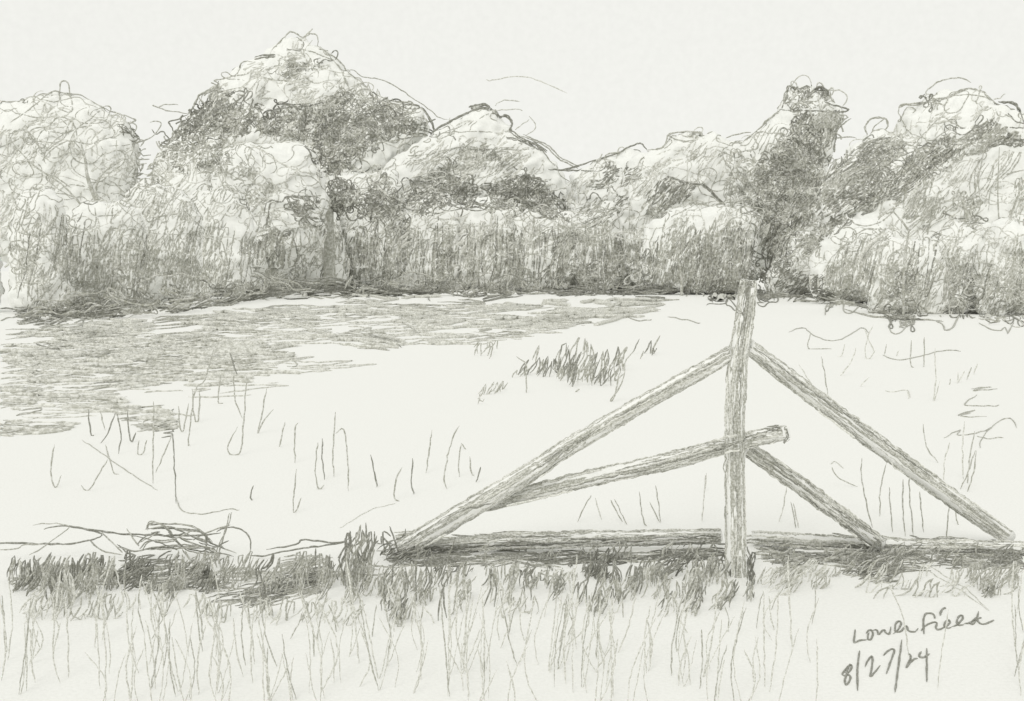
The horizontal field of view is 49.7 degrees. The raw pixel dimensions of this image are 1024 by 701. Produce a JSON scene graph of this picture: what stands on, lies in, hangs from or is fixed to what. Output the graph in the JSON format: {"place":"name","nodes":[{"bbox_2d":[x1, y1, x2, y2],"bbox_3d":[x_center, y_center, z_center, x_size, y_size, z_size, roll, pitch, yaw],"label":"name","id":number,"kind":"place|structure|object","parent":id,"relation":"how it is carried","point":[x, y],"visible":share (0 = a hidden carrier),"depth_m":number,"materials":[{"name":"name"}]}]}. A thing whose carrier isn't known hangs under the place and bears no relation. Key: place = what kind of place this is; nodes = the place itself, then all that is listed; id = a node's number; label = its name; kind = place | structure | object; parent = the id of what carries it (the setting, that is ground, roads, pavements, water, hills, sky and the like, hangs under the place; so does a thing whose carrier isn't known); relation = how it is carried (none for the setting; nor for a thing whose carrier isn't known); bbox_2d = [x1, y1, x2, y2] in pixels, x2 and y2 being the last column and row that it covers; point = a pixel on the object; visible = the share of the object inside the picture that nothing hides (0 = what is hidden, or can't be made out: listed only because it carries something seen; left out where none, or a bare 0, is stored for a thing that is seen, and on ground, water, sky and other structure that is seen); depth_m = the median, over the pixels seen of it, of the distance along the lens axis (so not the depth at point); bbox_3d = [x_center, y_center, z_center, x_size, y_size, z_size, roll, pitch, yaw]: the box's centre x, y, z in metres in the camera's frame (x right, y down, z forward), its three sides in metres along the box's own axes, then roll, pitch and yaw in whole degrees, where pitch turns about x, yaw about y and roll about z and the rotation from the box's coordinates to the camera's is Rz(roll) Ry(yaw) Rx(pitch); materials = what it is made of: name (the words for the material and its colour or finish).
{"place":"outdoors","nodes":[
{"label":"outdoors","id":0,"kind":"place"},
{"bbox_2d":[0,271,1023,700],"bbox_3d":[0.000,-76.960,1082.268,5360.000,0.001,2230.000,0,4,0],"label":"ground","id":1,"kind":"structure","parent":0,"point":[392,411],"depth_m":7.88,"materials":[{"name":"white"}]},
{"bbox_2d":[0,259,4,302],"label":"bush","id":2,"kind":"object","parent":1,"relation":"on","point":[2,290],"visible":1,"depth_m":42.05,"materials":[{"name":"plant"}]},
{"bbox_2d":[6,188,72,313],"bbox_3d":[-17.482,-3.547,40.843,2.376,4.876,1.936,0,4,0],"label":"bush","id":3,"kind":"object","parent":1,"relation":"on","point":[38,258],"visible":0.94,"depth_m":40.16,"materials":[{"name":"white plant"}]},
{"bbox_2d":[0,80,161,267],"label":"spreading tree","id":4,"kind":"object","parent":1,"relation":"on","point":[71,150],"visible":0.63,"depth_m":55.92,"materials":[{"name":"white plant"}]},
{"bbox_2d":[66,199,149,306],"bbox_3d":[-16.799,-3.898,44.770,4.228,4.423,2.369,0,4,0],"label":"bush","id":5,"kind":"object","parent":1,"relation":"on","point":[104,239],"visible":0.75,"depth_m":44.03,"materials":[{"name":"grey plant"}]},
{"bbox_2d":[117,176,216,305],"bbox_3d":[-15.799,-4.630,49.614,4.943,6.360,2.759,0,4,0],"label":"bush","id":6,"kind":"object","parent":1,"relation":"on","point":[173,218],"visible":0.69,"depth_m":48.86,"materials":[{"name":"grey plant"}]},
{"bbox_2d":[0,523,348,556],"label":"fence wire","id":7,"kind":"object","parent":1,"relation":"on","point":[103,531],"visible":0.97,"depth_m":6.05,"materials":[{"name":"grey metal"}]},
{"bbox_2d":[188,181,264,298],"bbox_3d":[-16.425,-5.837,60.748,5.792,6.825,3.004,0,4,0],"label":"bush","id":8,"kind":"object","parent":1,"relation":"on","point":[227,214],"visible":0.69,"depth_m":59.66,"materials":[{"name":"grey plant"}]},
{"bbox_2d":[209,140,330,285],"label":"rounded tree","id":9,"kind":"object","parent":1,"relation":"on","point":[286,179],"visible":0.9,"depth_m":71.71,"materials":[{"name":"white plant"}]},
{"bbox_2d":[246,248,323,291],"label":"bush","id":10,"kind":"object","parent":1,"relation":"on","point":[297,271],"visible":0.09,"depth_m":78.98,"materials":[{"name":"grey plant"}]},
{"bbox_2d":[144,29,447,194],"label":"tall tree","id":11,"kind":"object","parent":1,"relation":"on","point":[324,102],"visible":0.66,"depth_m":95.81,"materials":[{"name":"grey plant"}]},
{"bbox_2d":[302,212,349,287],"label":"bush","id":12,"kind":"object","parent":1,"relation":"on","point":[342,264],"visible":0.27,"depth_m":84.70,"materials":[{"name":"grey plant"}]},
{"bbox_2d":[323,177,363,292],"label":"dark tree","id":13,"kind":"object","parent":1,"relation":"on","point":[343,196],"visible":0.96,"depth_m":78.26,"materials":[{"name":"grey plant"}]},
{"bbox_2d":[0,293,699,437],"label":"flattened grass","id":14,"kind":"structure","parent":1,"relation":"on","point":[109,335],"depth_m":23.86,"materials":[{"name":"grey plant"}]},
{"bbox_2d":[322,166,445,289],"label":"bush","id":15,"kind":"object","parent":1,"relation":"on","point":[374,243],"visible":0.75,"depth_m":86.95,"materials":[{"name":"grey plant"}]},
{"bbox_2d":[399,185,470,289],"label":"bush","id":16,"kind":"object","parent":1,"relation":"on","point":[433,227],"visible":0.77,"depth_m":87.83,"materials":[{"name":"grey plant"}]},
{"bbox_2d":[378,99,577,288],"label":"hill shaped tree","id":17,"kind":"object","parent":1,"relation":"on","point":[479,150],"visible":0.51,"depth_m":93.70,"materials":[{"name":"grey plant"}]},
{"bbox_2d":[452,194,525,289],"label":"bush","id":18,"kind":"object","parent":1,"relation":"on","point":[488,234],"visible":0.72,"depth_m":87.97,"materials":[{"name":"grey plant"}]},
{"bbox_2d":[0,258,1023,361],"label":"undergrowth","id":19,"kind":"object","parent":1,"relation":"on","point":[100,309],"visible":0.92,"depth_m":57.20,"materials":[{"name":"grey plant"}]},
{"bbox_2d":[50,349,976,535],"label":"field grass","id":20,"kind":"structure","parent":1,"relation":"on","point":[260,426],"depth_m":8.28,"materials":[{"name":"grey plant"}]},
{"bbox_2d":[504,204,590,289],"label":"bush","id":21,"kind":"object","parent":1,"relation":"on","point":[542,245],"visible":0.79,"depth_m":87.04,"materials":[{"name":"grey plant"}]},
{"bbox_2d":[474,336,659,402],"bbox_3d":[1.053,0.039,17.851,3.580,0.566,9.321,0,4,0],"label":"weed patch","id":22,"kind":"object","parent":1,"relation":"on","point":[571,371],"visible":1,"depth_m":16.57,"materials":[{"name":"grey plant"}]},
{"bbox_2d":[419,528,722,552],"bbox_3d":[0.321,1.079,6.291,1.769,0.150,0.149,0,4,-3],"label":"fallen rail","id":23,"kind":"object","parent":1,"relation":"on","point":[549,539],"visible":0.9,"depth_m":6.29,"materials":[{"name":"grey wood"}]},
{"bbox_2d":[551,200,638,289],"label":"bush","id":24,"kind":"object","parent":1,"relation":"on","point":[598,247],"visible":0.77,"depth_m":86.13,"materials":[{"name":"grey plant"}]},
{"bbox_2d":[548,142,646,212],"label":"tree","id":25,"kind":"object","parent":1,"relation":"on","point":[594,184],"visible":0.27,"depth_m":91.66,"materials":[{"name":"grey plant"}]},
{"bbox_2d":[671,236,692,295],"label":"sapling","id":26,"kind":"object","parent":1,"relation":"on","point":[681,276],"visible":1,"depth_m":69.75,"materials":[{"name":"grey plant"}]},
{"bbox_2d":[613,126,764,284],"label":"flat topped tree","id":27,"kind":"object","parent":1,"relation":"on","point":[674,171],"visible":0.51,"depth_m":81.35,"materials":[{"name":"white plant"}]},
{"bbox_2d":[611,195,769,294],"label":"bush","id":28,"kind":"object","parent":1,"relation":"on","point":[720,256],"visible":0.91,"depth_m":71.42,"materials":[{"name":"grey plant"}]},
{"bbox_2d":[723,279,756,577],"bbox_3d":[1.181,0.428,5.759,0.166,1.604,0.123,0,4,0],"label":"fence post","id":29,"kind":"object","parent":1,"relation":"on","point":[735,534],"visible":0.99,"depth_m":5.72,"materials":[{"name":"grey wood"}]},
{"bbox_2d":[393,346,731,554],"bbox_3d":[0.229,0.587,5.869,1.894,1.236,0.434,1,4,11],"label":"fence rail","id":30,"kind":"object","parent":29,"relation":"attached to","point":[453,518],"visible":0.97,"depth_m":5.95,"materials":[{"name":"grey wood"}]},
{"bbox_2d":[457,425,790,511],"bbox_3d":[0.559,0.658,5.961,1.745,0.603,0.626,0,4,0],"label":"fence rail","id":31,"kind":"object","parent":29,"relation":"attached to","point":[653,464],"visible":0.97,"depth_m":5.94,"materials":[{"name":"grey wood"}]},
{"bbox_2d":[746,446,885,550],"bbox_3d":[1.716,0.816,5.955,1.046,0.707,0.359,-2,5,-25],"label":"fence rail","id":32,"kind":"object","parent":29,"relation":"attached to","point":[819,499],"visible":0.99,"depth_m":6.02,"materials":[{"name":"grey wood"}]},
{"bbox_2d":[749,339,1015,540],"bbox_3d":[2.130,0.551,5.986,1.869,1.250,0.439,-2,4,-20],"label":"fence rail","id":33,"kind":"object","parent":29,"relation":"attached to","point":[870,438],"visible":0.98,"depth_m":6.09,"materials":[{"name":"grey wood"}]},
{"bbox_2d":[760,227,819,294],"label":"bush","id":34,"kind":"object","parent":1,"relation":"on","point":[788,272],"visible":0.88,"depth_m":67.96,"materials":[{"name":"grey plant"}]},
{"bbox_2d":[733,75,855,281],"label":"narrow tree","id":35,"kind":"object","parent":1,"relation":"on","point":[783,157],"visible":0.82,"depth_m":73.60,"materials":[{"name":"grey plant"}]},
{"bbox_2d":[802,218,893,303],"bbox_3d":[16.200,-4.256,52.831,4.713,4.200,2.547,0,4,0],"label":"bush","id":36,"kind":"object","parent":1,"relation":"on","point":[836,269],"visible":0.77,"depth_m":52.05,"materials":[{"name":"plant"}]},
{"bbox_2d":[790,326,1016,610],"bbox_3d":[6.206,-0.007,17.770,3.240,0.667,26.399,1,4,14],"label":"roadside scrub","id":37,"kind":"object","parent":1,"relation":"on","point":[963,413],"visible":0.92,"depth_m":14.11,"materials":[{"name":"grey plant"}]},
{"bbox_2d":[857,232,963,313],"bbox_3d":[14.685,-2.617,40.928,3.835,3.566,1.999,0,4,0],"label":"bush","id":38,"kind":"object","parent":1,"relation":"on","point":[929,284],"visible":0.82,"depth_m":40.20,"materials":[{"name":"white plant"}]},
{"bbox_2d":[893,206,931,314],"bbox_3d":[13.852,-2.960,38.386,1.354,4.050,0.096,0,4,0],"label":"sapling","id":39,"kind":"object","parent":1,"relation":"on","point":[903,273],"visible":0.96,"depth_m":38.34,"materials":[{"name":"grey plant"}]},
{"bbox_2d":[806,77,1023,241],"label":"arching tree","id":40,"kind":"object","parent":1,"relation":"on","point":[947,155],"visible":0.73,"depth_m":57.67,"materials":[{"name":"grey plant"}]},
{"bbox_2d":[919,219,990,313],"bbox_3d":[16.741,-2.971,40.826,3.391,3.767,2.519,-2,5,-23],"label":"bush","id":41,"kind":"object","parent":1,"relation":"on","point":[960,240],"visible":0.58,"depth_m":40.16,"materials":[{"name":"white plant"}]},
{"bbox_2d":[959,210,1023,314],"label":"bush","id":42,"kind":"object","parent":1,"relation":"on","point":[997,274],"visible":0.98,"depth_m":39.27,"materials":[{"name":"white plant"}]},
{"bbox_2d":[0,551,1023,700],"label":"foreground grass","id":43,"kind":"structure","parent":0,"point":[462,653],"depth_m":4.28,"materials":[{"name":"grey plant"}]},
{"bbox_2d":[0,0,1023,270],"label":"sky","id":44,"kind":"structure","parent":0,"point":[630,72],"materials":[{"name":"white"}]},
{"bbox_2d":[7,523,1023,627],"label":"grass bank","id":45,"kind":"structure","parent":0,"point":[305,576],"depth_m":5.61,"materials":[{"name":"grey plant"}]},
{"bbox_2d":[90,512,251,563],"bbox_3d":[-1.871,1.046,6.048,0.886,0.329,0.234,0,4,-6],"label":"brush pile","id":46,"kind":"object","parent":45,"relation":"on","point":[193,547],"visible":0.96,"depth_m":6.06,"materials":[{"name":"grey wood"}]},
{"bbox_2d":[750,530,1023,555],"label":"fallen rail","id":47,"kind":"object","parent":45,"relation":"on","point":[799,540],"visible":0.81,"depth_m":6.32,"materials":[{"name":"grey wood"}]},
{"bbox_2d":[486,76,565,92],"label":"cloud","id":48,"kind":"structure","parent":0,"point":[526,77],"depth_m":256.12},
{"bbox_2d":[841,607,993,691],"bbox_3d":[1.682,1.256,4.759,0.457,0.011,1.314,3,5,38],"label":"handwriting","id":49,"kind":"object","parent":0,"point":[910,661],"visible":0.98,"depth_m":4.73,"materials":[{"name":"grey"}]}
]}

